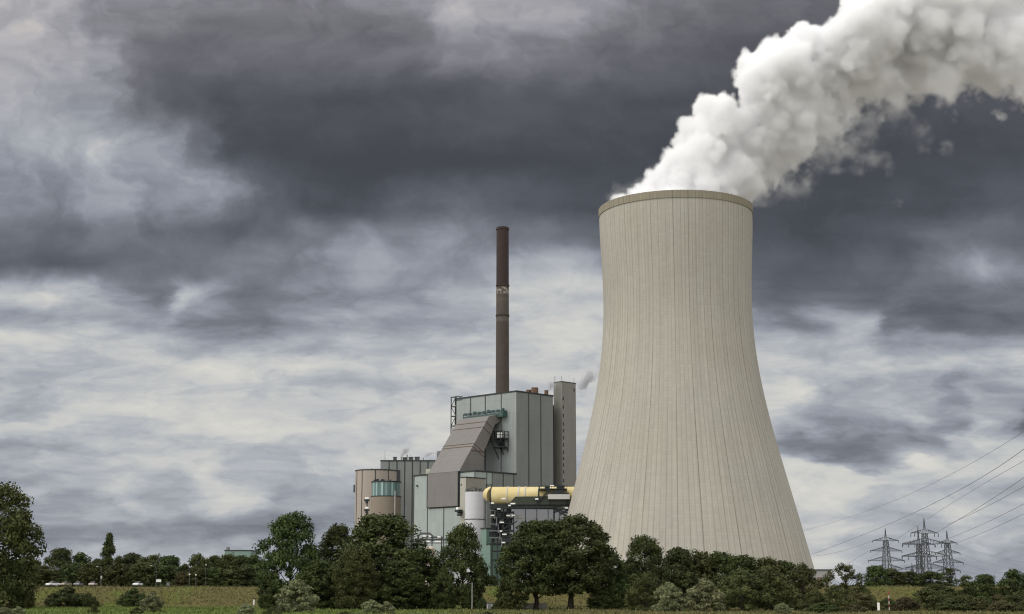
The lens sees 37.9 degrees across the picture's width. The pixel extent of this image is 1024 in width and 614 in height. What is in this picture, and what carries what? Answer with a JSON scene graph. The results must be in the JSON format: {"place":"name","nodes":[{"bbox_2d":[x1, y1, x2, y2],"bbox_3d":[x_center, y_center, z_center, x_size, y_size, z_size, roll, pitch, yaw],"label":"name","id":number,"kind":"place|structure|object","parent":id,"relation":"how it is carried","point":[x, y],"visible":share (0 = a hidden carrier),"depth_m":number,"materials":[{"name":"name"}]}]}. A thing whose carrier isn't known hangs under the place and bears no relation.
{"place":"outdoors","nodes":[
{"label":"outdoors","id":0,"kind":"place"},
{"bbox_2d":[0,0,1023,585],"label":"sky","id":1,"kind":"structure","parent":0,"point":[248,247],"materials":[{"name":"grey"}]},
{"bbox_2d":[1,585,1023,613],"bbox_3d":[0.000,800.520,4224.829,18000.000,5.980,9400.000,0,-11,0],"label":"ground","id":2,"kind":"structure","parent":0,"point":[531,596],"depth_m":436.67,"materials":[{"name":"green plant"}]},
{"bbox_2d":[0,559,29,608],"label":"broadleaf tree","id":3,"kind":"object","parent":2,"relation":"on","point":[8,577],"visible":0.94,"depth_m":385.63,"materials":[{"name":"green plant"}]},
{"bbox_2d":[0,480,46,604],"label":"broadleaf tree","id":4,"kind":"object","parent":2,"relation":"on","point":[17,538],"visible":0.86,"depth_m":391.95,"materials":[{"name":"green plant"}]},
{"bbox_2d":[19,577,35,608],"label":"broadleaf tree","id":5,"kind":"object","parent":2,"relation":"on","point":[28,600],"visible":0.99,"depth_m":388.05,"materials":[{"name":"green plant"}]},
{"bbox_2d":[29,564,65,586],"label":"broadleaf tree","id":6,"kind":"object","parent":2,"relation":"on","point":[46,571],"visible":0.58,"depth_m":475.71,"materials":[{"name":"green plant"}]},
{"bbox_2d":[41,547,72,579],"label":"broadleaf tree","id":7,"kind":"object","parent":2,"relation":"on","point":[58,558],"visible":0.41,"depth_m":510.91,"materials":[{"name":"green plant"}]},
{"bbox_2d":[45,586,85,607],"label":"bush","id":8,"kind":"object","parent":2,"relation":"on","point":[67,596],"visible":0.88,"depth_m":422.99,"materials":[{"name":"green plant"}]},
{"bbox_2d":[49,563,86,586],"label":"broadleaf tree","id":9,"kind":"object","parent":2,"relation":"on","point":[67,570],"visible":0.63,"depth_m":477.31,"materials":[{"name":"green plant"}]},
{"bbox_2d":[71,551,91,577],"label":"broadleaf tree","id":10,"kind":"object","parent":2,"relation":"on","point":[78,558],"visible":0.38,"depth_m":515.78,"materials":[{"name":"green plant"}]},
{"bbox_2d":[76,592,99,606],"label":"bush","id":11,"kind":"object","parent":2,"relation":"on","point":[89,600],"visible":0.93,"depth_m":422.48,"materials":[{"name":"green plant"}]},
{"bbox_2d":[71,562,109,586],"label":"broadleaf tree","id":12,"kind":"object","parent":2,"relation":"on","point":[89,569],"visible":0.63,"depth_m":477.25,"materials":[{"name":"green plant"}]},
{"bbox_2d":[99,532,115,565],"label":"poplar tree","id":13,"kind":"object","parent":2,"relation":"on","point":[107,551],"visible":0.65,"depth_m":532.68,"materials":[{"name":"green plant"}]},
{"bbox_2d":[99,562,134,586],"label":"broadleaf tree","id":14,"kind":"object","parent":2,"relation":"on","point":[116,570],"visible":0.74,"depth_m":475.66,"materials":[{"name":"green plant"}]},
{"bbox_2d":[115,588,146,606],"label":"bush","id":15,"kind":"object","parent":2,"relation":"on","point":[127,599],"visible":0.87,"depth_m":423.16,"materials":[{"name":"green plant"}]},
{"bbox_2d":[121,552,140,573],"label":"broadleaf tree","id":16,"kind":"object","parent":2,"relation":"on","point":[132,558],"visible":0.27,"depth_m":516.61,"materials":[{"name":"green plant"}]},
{"bbox_2d":[123,561,163,586],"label":"broadleaf tree","id":17,"kind":"object","parent":2,"relation":"on","point":[145,570],"visible":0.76,"depth_m":476.38,"materials":[{"name":"green plant"}]},
{"bbox_2d":[139,591,164,611],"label":"willow shrub","id":18,"kind":"object","parent":2,"relation":"on","point":[158,602],"visible":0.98,"depth_m":323.07,"materials":[{"name":"green plant"}]},
{"bbox_2d":[148,565,178,586],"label":"broadleaf tree","id":19,"kind":"object","parent":2,"relation":"on","point":[172,571],"visible":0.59,"depth_m":478.08,"materials":[{"name":"green plant"}]},
{"bbox_2d":[155,555,182,578],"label":"broadleaf tree","id":20,"kind":"object","parent":2,"relation":"on","point":[171,560],"visible":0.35,"depth_m":511.07,"materials":[{"name":"green plant"}]},
{"bbox_2d":[170,571,189,586],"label":"bush","id":21,"kind":"object","parent":2,"relation":"on","point":[180,577],"visible":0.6,"depth_m":474.76,"materials":[{"name":"green plant"}]},
{"bbox_2d":[180,567,213,586],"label":"broadleaf tree","id":22,"kind":"object","parent":2,"relation":"on","point":[199,572],"visible":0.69,"depth_m":475.32,"materials":[{"name":"green plant"}]},
{"bbox_2d":[187,553,208,585],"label":"broadleaf tree","id":23,"kind":"object","parent":2,"relation":"on","point":[198,560],"visible":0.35,"depth_m":512.48,"materials":[{"name":"green plant"}]},
{"bbox_2d":[200,567,232,586],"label":"broadleaf tree","id":24,"kind":"object","parent":2,"relation":"on","point":[213,573],"visible":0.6,"depth_m":475.46,"materials":[{"name":"green plant"}]},
{"bbox_2d":[216,552,237,586],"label":"broadleaf tree","id":25,"kind":"object","parent":2,"relation":"on","point":[225,560],"visible":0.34,"depth_m":512.02,"materials":[{"name":"green plant"}]},
{"bbox_2d":[214,569,247,586],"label":"broadleaf tree","id":26,"kind":"object","parent":2,"relation":"on","point":[228,573],"visible":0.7,"depth_m":475.46,"materials":[{"name":"green plant"}]},
{"bbox_2d":[228,555,250,571],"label":"broadleaf tree","id":27,"kind":"object","parent":2,"relation":"on","point":[240,559],"visible":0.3,"depth_m":511.82,"materials":[{"name":"green plant"}]},
{"bbox_2d":[224,547,257,556],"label":"teal hall","id":28,"kind":"structure","parent":2,"relation":"on","point":[247,553],"depth_m":888.33,"materials":[{"name":"teal metal"}]},
{"bbox_2d":[230,567,257,586],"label":"broadleaf tree","id":29,"kind":"object","parent":2,"relation":"on","point":[247,574],"visible":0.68,"depth_m":475.06,"materials":[{"name":"green plant"}]},
{"bbox_2d":[238,554,263,579],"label":"broadleaf tree","id":30,"kind":"object","parent":2,"relation":"on","point":[251,559],"visible":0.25,"depth_m":509.32,"materials":[{"name":"green plant"}]},
{"bbox_2d":[255,570,284,608],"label":"broadleaf tree","id":31,"kind":"object","parent":2,"relation":"on","point":[267,595],"visible":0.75,"depth_m":377.99,"materials":[{"name":"green plant"}]},
{"bbox_2d":[252,510,326,606],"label":"broadleaf tree","id":32,"kind":"object","parent":2,"relation":"on","point":[287,533],"visible":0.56,"depth_m":384.15,"materials":[{"name":"green plant"}]},
{"bbox_2d":[273,578,319,612],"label":"bush","id":33,"kind":"object","parent":2,"relation":"on","point":[296,587],"visible":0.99,"depth_m":322.55,"materials":[{"name":"green plant"}]},
{"bbox_2d":[293,559,340,608],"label":"broadleaf tree","id":34,"kind":"object","parent":2,"relation":"on","point":[310,576],"visible":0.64,"depth_m":374.40,"materials":[{"name":"green plant"}]},
{"bbox_2d":[317,522,354,608],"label":"broadleaf tree","id":35,"kind":"object","parent":2,"relation":"on","point":[336,535],"visible":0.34,"depth_m":393.94,"materials":[{"name":"green plant"}]},
{"bbox_2d":[329,546,381,608],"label":"broadleaf tree","id":36,"kind":"object","parent":2,"relation":"on","point":[352,569],"visible":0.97,"depth_m":367.22,"materials":[{"name":"green plant"}]},
{"bbox_2d":[359,599,383,613],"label":"willow shrub","id":37,"kind":"object","parent":2,"relation":"on","point":[368,605],"visible":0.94,"depth_m":305.02,"materials":[{"name":"green plant"}]},
{"bbox_2d":[353,468,396,540],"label":"round building","id":38,"kind":"structure","parent":2,"relation":"on","point":[362,486],"depth_m":897.77,"materials":[{"name":"metal"}]},
{"bbox_2d":[328,511,429,597],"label":"broadleaf tree","id":39,"kind":"object","parent":2,"relation":"on","point":[370,533],"visible":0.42,"depth_m":382.64,"materials":[{"name":"green plant"}]},
{"bbox_2d":[376,601,395,613],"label":"willow shrub","id":40,"kind":"object","parent":2,"relation":"on","point":[385,605],"visible":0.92,"depth_m":305.10,"materials":[{"name":"green plant"}]},
{"bbox_2d":[371,479,401,564],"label":"glass drum","id":41,"kind":"object","parent":2,"relation":"on","point":[386,497],"visible":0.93,"depth_m":858.16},
{"bbox_2d":[371,559,428,609],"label":"broadleaf tree","id":42,"kind":"object","parent":2,"relation":"on","point":[406,581],"visible":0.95,"depth_m":370.84,"materials":[{"name":"green plant"}]},
{"bbox_2d":[380,455,435,547],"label":"turbine hall","id":43,"kind":"structure","parent":2,"relation":"on","point":[406,468],"depth_m":951.73,"materials":[{"name":"metal"}]},
{"bbox_2d":[392,546,444,608],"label":"broadleaf tree","id":44,"kind":"object","parent":2,"relation":"on","point":[427,553],"visible":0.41,"depth_m":379.57,"materials":[{"name":"green plant"}]},
{"bbox_2d":[428,572,458,608],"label":"broadleaf tree","id":45,"kind":"object","parent":2,"relation":"on","point":[443,596],"visible":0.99,"depth_m":372.16,"materials":[{"name":"green plant"}]},
{"bbox_2d":[429,522,491,608],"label":"broadleaf tree","id":46,"kind":"object","parent":2,"relation":"on","point":[465,537],"visible":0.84,"depth_m":377.32,"materials":[{"name":"green plant"}]},
{"bbox_2d":[413,469,516,582],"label":"boiler annex","id":47,"kind":"object","parent":2,"relation":"on","point":[437,521],"visible":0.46,"depth_m":811.22,"materials":[{"name":"metal"}]},
{"bbox_2d":[461,589,478,609],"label":"broadleaf tree","id":48,"kind":"object","parent":2,"relation":"on","point":[468,602],"visible":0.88,"depth_m":371.94,"materials":[{"name":"green plant"}]},
{"bbox_2d":[455,477,485,582],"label":"elevator block","id":49,"kind":"structure","parent":2,"relation":"on","point":[470,482],"depth_m":773.75,"materials":[{"name":"metal"}]},
{"bbox_2d":[465,487,487,582],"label":"silo","id":50,"kind":"object","parent":2,"relation":"on","point":[476,509],"visible":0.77,"depth_m":742.39,"materials":[{"name":"metal"}]},
{"bbox_2d":[480,528,495,566],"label":"teal building","id":51,"kind":"structure","parent":2,"relation":"on","point":[485,539],"depth_m":730.67,"materials":[{"name":"teal metal"}]},
{"bbox_2d":[486,543,508,584],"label":"teal building","id":52,"kind":"structure","parent":2,"relation":"on","point":[488,553],"depth_m":719.77,"materials":[{"name":"teal metal"}]},
{"bbox_2d":[496,226,508,392],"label":"chimney","id":53,"kind":"object","parent":2,"relation":"on","point":[502,309],"visible":0.58,"depth_m":1226.82,"materials":[{"name":"concrete"}]},
{"bbox_2d":[456,387,553,486],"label":"boiler house","id":54,"kind":"structure","parent":2,"relation":"on","point":[527,422],"depth_m":831.25,"materials":[{"name":"grey metal"}]},
{"bbox_2d":[427,408,508,507],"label":"coal bunker","id":55,"kind":"object","parent":54,"relation":"attached to","point":[464,447],"visible":1,"depth_m":818.01,"materials":[{"name":"metal"}]},
{"bbox_2d":[489,508,523,581],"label":"pipe rack","id":56,"kind":"object","parent":2,"relation":"on","point":[497,530],"visible":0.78,"depth_m":689.33,"materials":[{"name":"metal"}]},
{"bbox_2d":[490,485,569,521],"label":"pipe bridge","id":57,"kind":"structure","parent":56,"relation":"on","point":[558,497],"depth_m":682.25,"materials":[{"name":"metal"}]},
{"bbox_2d":[483,486,573,503],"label":"flue duct","id":58,"kind":"object","parent":57,"relation":"on","point":[495,495],"visible":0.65,"depth_m":690.84,"materials":[{"name":"metal"}]},
{"bbox_2d":[493,575,529,609],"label":"broadleaf tree","id":59,"kind":"object","parent":2,"relation":"on","point":[509,597],"visible":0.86,"depth_m":368.78,"materials":[{"name":"green plant"}]},
{"bbox_2d":[493,518,575,609],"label":"broadleaf tree","id":60,"kind":"object","parent":2,"relation":"on","point":[528,534],"visible":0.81,"depth_m":371.24,"materials":[{"name":"green plant"}]},
{"bbox_2d":[510,508,567,581],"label":"pale hall","id":61,"kind":"structure","parent":2,"relation":"on","point":[538,514],"depth_m":809.69,"materials":[{"name":"grey metal"}]},
{"bbox_2d":[553,381,575,508],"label":"stair tower","id":62,"kind":"structure","parent":2,"relation":"on","point":[565,433],"depth_m":850.87,"materials":[{"name":"grey concrete"}]},
{"bbox_2d":[529,513,620,609],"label":"broadleaf tree","id":63,"kind":"object","parent":2,"relation":"on","point":[572,527],"visible":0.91,"depth_m":369.35,"materials":[{"name":"green plant"}]},
{"bbox_2d":[586,589,612,609],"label":"broadleaf tree","id":64,"kind":"object","parent":2,"relation":"on","point":[600,594],"visible":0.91,"depth_m":370.67,"materials":[{"name":"green plant"}]},
{"bbox_2d":[585,551,633,609],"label":"broadleaf tree","id":65,"kind":"object","parent":2,"relation":"on","point":[620,581],"visible":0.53,"depth_m":375.20,"materials":[{"name":"green plant"}]},
{"bbox_2d":[616,533,672,606],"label":"broadleaf tree","id":66,"kind":"object","parent":2,"relation":"on","point":[650,550],"visible":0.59,"depth_m":393.66,"materials":[{"name":"green plant"}]},
{"bbox_2d":[623,570,672,610],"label":"bush","id":67,"kind":"object","parent":2,"relation":"on","point":[649,579],"visible":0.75,"depth_m":345.45,"materials":[{"name":"green plant"}]},
{"bbox_2d":[650,582,688,611],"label":"bush","id":68,"kind":"object","parent":2,"relation":"on","point":[666,591],"visible":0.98,"depth_m":338.56,"materials":[{"name":"green plant"}]},
{"bbox_2d":[658,546,698,589],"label":"broadleaf tree","id":69,"kind":"object","parent":2,"relation":"on","point":[677,558],"visible":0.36,"depth_m":412.44,"materials":[{"name":"green plant"}]},
{"bbox_2d":[553,190,813,584],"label":"cooling tower","id":70,"kind":"structure","parent":2,"relation":"on","point":[681,448],"depth_m":657.85,"materials":[{"name":"concrete"}]},
{"bbox_2d":[667,570,710,607],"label":"broadleaf tree","id":71,"kind":"object","parent":2,"relation":"on","point":[685,580],"visible":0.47,"depth_m":395.99,"materials":[{"name":"green plant"}]},
{"bbox_2d":[673,548,719,606],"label":"broadleaf tree","id":72,"kind":"object","parent":2,"relation":"on","point":[700,560],"visible":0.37,"depth_m":414.76,"materials":[{"name":"green plant"}]},
{"bbox_2d":[684,577,725,611],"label":"willow tree","id":73,"kind":"object","parent":2,"relation":"on","point":[704,590],"visible":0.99,"depth_m":337.15,"materials":[{"name":"green plant"}]},
{"bbox_2d":[699,550,749,606],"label":"broadleaf tree","id":74,"kind":"object","parent":2,"relation":"on","point":[723,561],"visible":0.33,"depth_m":416.85,"materials":[{"name":"green plant"}]},
{"bbox_2d":[709,574,743,607],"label":"broadleaf tree","id":75,"kind":"object","parent":2,"relation":"on","point":[718,579],"visible":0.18,"depth_m":396.94,"materials":[{"name":"green plant"}]},
{"bbox_2d":[719,554,761,606],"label":"broadleaf tree","id":76,"kind":"object","parent":2,"relation":"on","point":[744,561],"visible":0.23,"depth_m":420.04,"materials":[{"name":"green plant"}]},
{"bbox_2d":[709,567,778,610],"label":"broadleaf tree","id":77,"kind":"object","parent":2,"relation":"on","point":[741,579],"visible":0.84,"depth_m":348.71,"materials":[{"name":"green plant"}]},
{"bbox_2d":[737,564,802,610],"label":"broadleaf tree","id":78,"kind":"object","parent":2,"relation":"on","point":[773,577],"visible":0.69,"depth_m":353.36,"materials":[{"name":"green plant"}]},
{"bbox_2d":[750,556,790,605],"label":"broadleaf tree","id":79,"kind":"object","parent":2,"relation":"on","point":[762,562],"visible":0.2,"depth_m":421.48,"materials":[{"name":"green plant"}]},
{"bbox_2d":[772,560,806,598],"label":"broadleaf tree","id":80,"kind":"object","parent":2,"relation":"on","point":[788,565],"visible":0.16,"depth_m":423.11,"materials":[{"name":"green plant"}]},
{"bbox_2d":[777,562,832,609],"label":"tree","id":81,"kind":"object","parent":2,"relation":"on","point":[802,573],"visible":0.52,"depth_m":360.92,"materials":[{"name":"green plant"}]},
{"bbox_2d":[796,589,835,610],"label":"willow shrub","id":82,"kind":"object","parent":2,"relation":"on","point":[816,595],"visible":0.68,"depth_m":332.65,"materials":[{"name":"green plant"}]},
{"bbox_2d":[805,602,840,612],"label":"bush","id":83,"kind":"object","parent":2,"relation":"on","point":[826,607],"visible":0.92,"depth_m":324.39,"materials":[{"name":"green plant"}]},
{"bbox_2d":[811,584,857,610],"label":"bush","id":84,"kind":"object","parent":2,"relation":"on","point":[833,591],"visible":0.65,"depth_m":337.20,"materials":[{"name":"green plant"}]},
{"bbox_2d":[822,562,865,599],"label":"broadleaf tree","id":85,"kind":"object","parent":2,"relation":"on","point":[845,578],"visible":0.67,"depth_m":390.07,"materials":[{"name":"green plant"}]},
{"bbox_2d":[836,604,868,612],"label":"bush","id":86,"kind":"object","parent":2,"relation":"on","point":[850,608],"visible":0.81,"depth_m":322.29,"materials":[{"name":"green plant"}]},
{"bbox_2d":[840,592,881,610],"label":"bush","id":87,"kind":"object","parent":2,"relation":"on","point":[863,598],"visible":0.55,"depth_m":343.73,"materials":[{"name":"green plant"}]},
{"bbox_2d":[862,565,893,586],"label":"broadleaf tree","id":88,"kind":"object","parent":2,"relation":"on","point":[874,574],"visible":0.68,"depth_m":470.97,"materials":[{"name":"green plant"}]},
{"bbox_2d":[868,529,904,585],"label":"power pylon","id":89,"kind":"object","parent":2,"relation":"on","point":[885,560],"visible":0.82,"depth_m":947.61,"materials":[{"name":"metal"}]},
{"bbox_2d":[879,568,912,586],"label":"broadleaf tree","id":90,"kind":"object","parent":2,"relation":"on","point":[897,577],"visible":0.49,"depth_m":475.57,"materials":[{"name":"green plant"}]},
{"bbox_2d":[890,597,921,610],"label":"bush","id":91,"kind":"object","parent":2,"relation":"on","point":[903,603],"visible":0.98,"depth_m":341.71,"materials":[{"name":"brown plant"}]},
{"bbox_2d":[903,526,936,573],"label":"power pylon","id":92,"kind":"object","parent":2,"relation":"on","point":[918,558],"visible":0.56,"depth_m":971.78,"materials":[{"name":"metal"}]},
{"bbox_2d":[902,518,949,579],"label":"power pylon","id":93,"kind":"object","parent":2,"relation":"on","point":[923,550],"visible":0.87,"depth_m":918.24,"materials":[{"name":"metal"}]},
{"bbox_2d":[911,587,951,610],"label":"bush","id":94,"kind":"object","parent":2,"relation":"on","point":[925,598],"visible":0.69,"depth_m":347.86,"materials":[{"name":"green plant"}]},
{"bbox_2d":[912,571,951,585],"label":"broadleaf tree","id":95,"kind":"object","parent":2,"relation":"on","point":[927,576],"visible":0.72,"depth_m":474.45,"materials":[{"name":"green plant"}]},
{"bbox_2d":[933,531,963,585],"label":"power pylon","id":96,"kind":"object","parent":2,"relation":"on","point":[951,559],"visible":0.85,"depth_m":946.89,"materials":[{"name":"metal"}]},
{"bbox_2d":[941,568,961,586],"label":"broadleaf tree","id":97,"kind":"object","parent":2,"relation":"on","point":[947,572],"visible":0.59,"depth_m":520.58,"materials":[{"name":"green plant"}]},
{"bbox_2d":[934,599,969,611],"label":"bush","id":98,"kind":"object","parent":2,"relation":"on","point":[952,604],"visible":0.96,"depth_m":339.35,"materials":[{"name":"green plant"}]},
{"bbox_2d":[951,575,975,595],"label":"broadleaf tree","id":99,"kind":"object","parent":2,"relation":"on","point":[965,583],"visible":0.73,"depth_m":423.66,"materials":[{"name":"green plant"}]},
{"bbox_2d":[963,597,997,610],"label":"bush","id":100,"kind":"object","parent":2,"relation":"on","point":[976,604],"visible":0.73,"depth_m":343.08,"materials":[{"name":"green plant"}]},
{"bbox_2d":[966,574,999,599],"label":"broadleaf tree","id":101,"kind":"object","parent":2,"relation":"on","point":[981,583],"visible":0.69,"depth_m":420.99,"materials":[{"name":"green plant"}]},
{"bbox_2d":[981,601,1018,611],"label":"bush","id":102,"kind":"object","parent":2,"relation":"on","point":[1001,605],"visible":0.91,"depth_m":336.73,"materials":[{"name":"green plant"}]},
{"bbox_2d":[996,568,1023,601],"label":"broadleaf tree","id":103,"kind":"object","parent":2,"relation":"on","point":[1013,577],"visible":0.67,"depth_m":419.54,"materials":[{"name":"green plant"}]},
{"bbox_2d":[999,592,1023,607],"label":"willow shrub","id":104,"kind":"object","parent":2,"relation":"on","point":[1018,596],"visible":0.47,"depth_m":362.50,"materials":[{"name":"green plant"}]},
{"bbox_2d":[659,0,1023,194],"bbox_3d":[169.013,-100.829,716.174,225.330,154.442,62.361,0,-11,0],"label":"steam plume","id":105,"kind":"object","parent":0,"point":[932,40],"visible":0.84,"depth_m":711.80,"materials":[{"name":"white"}]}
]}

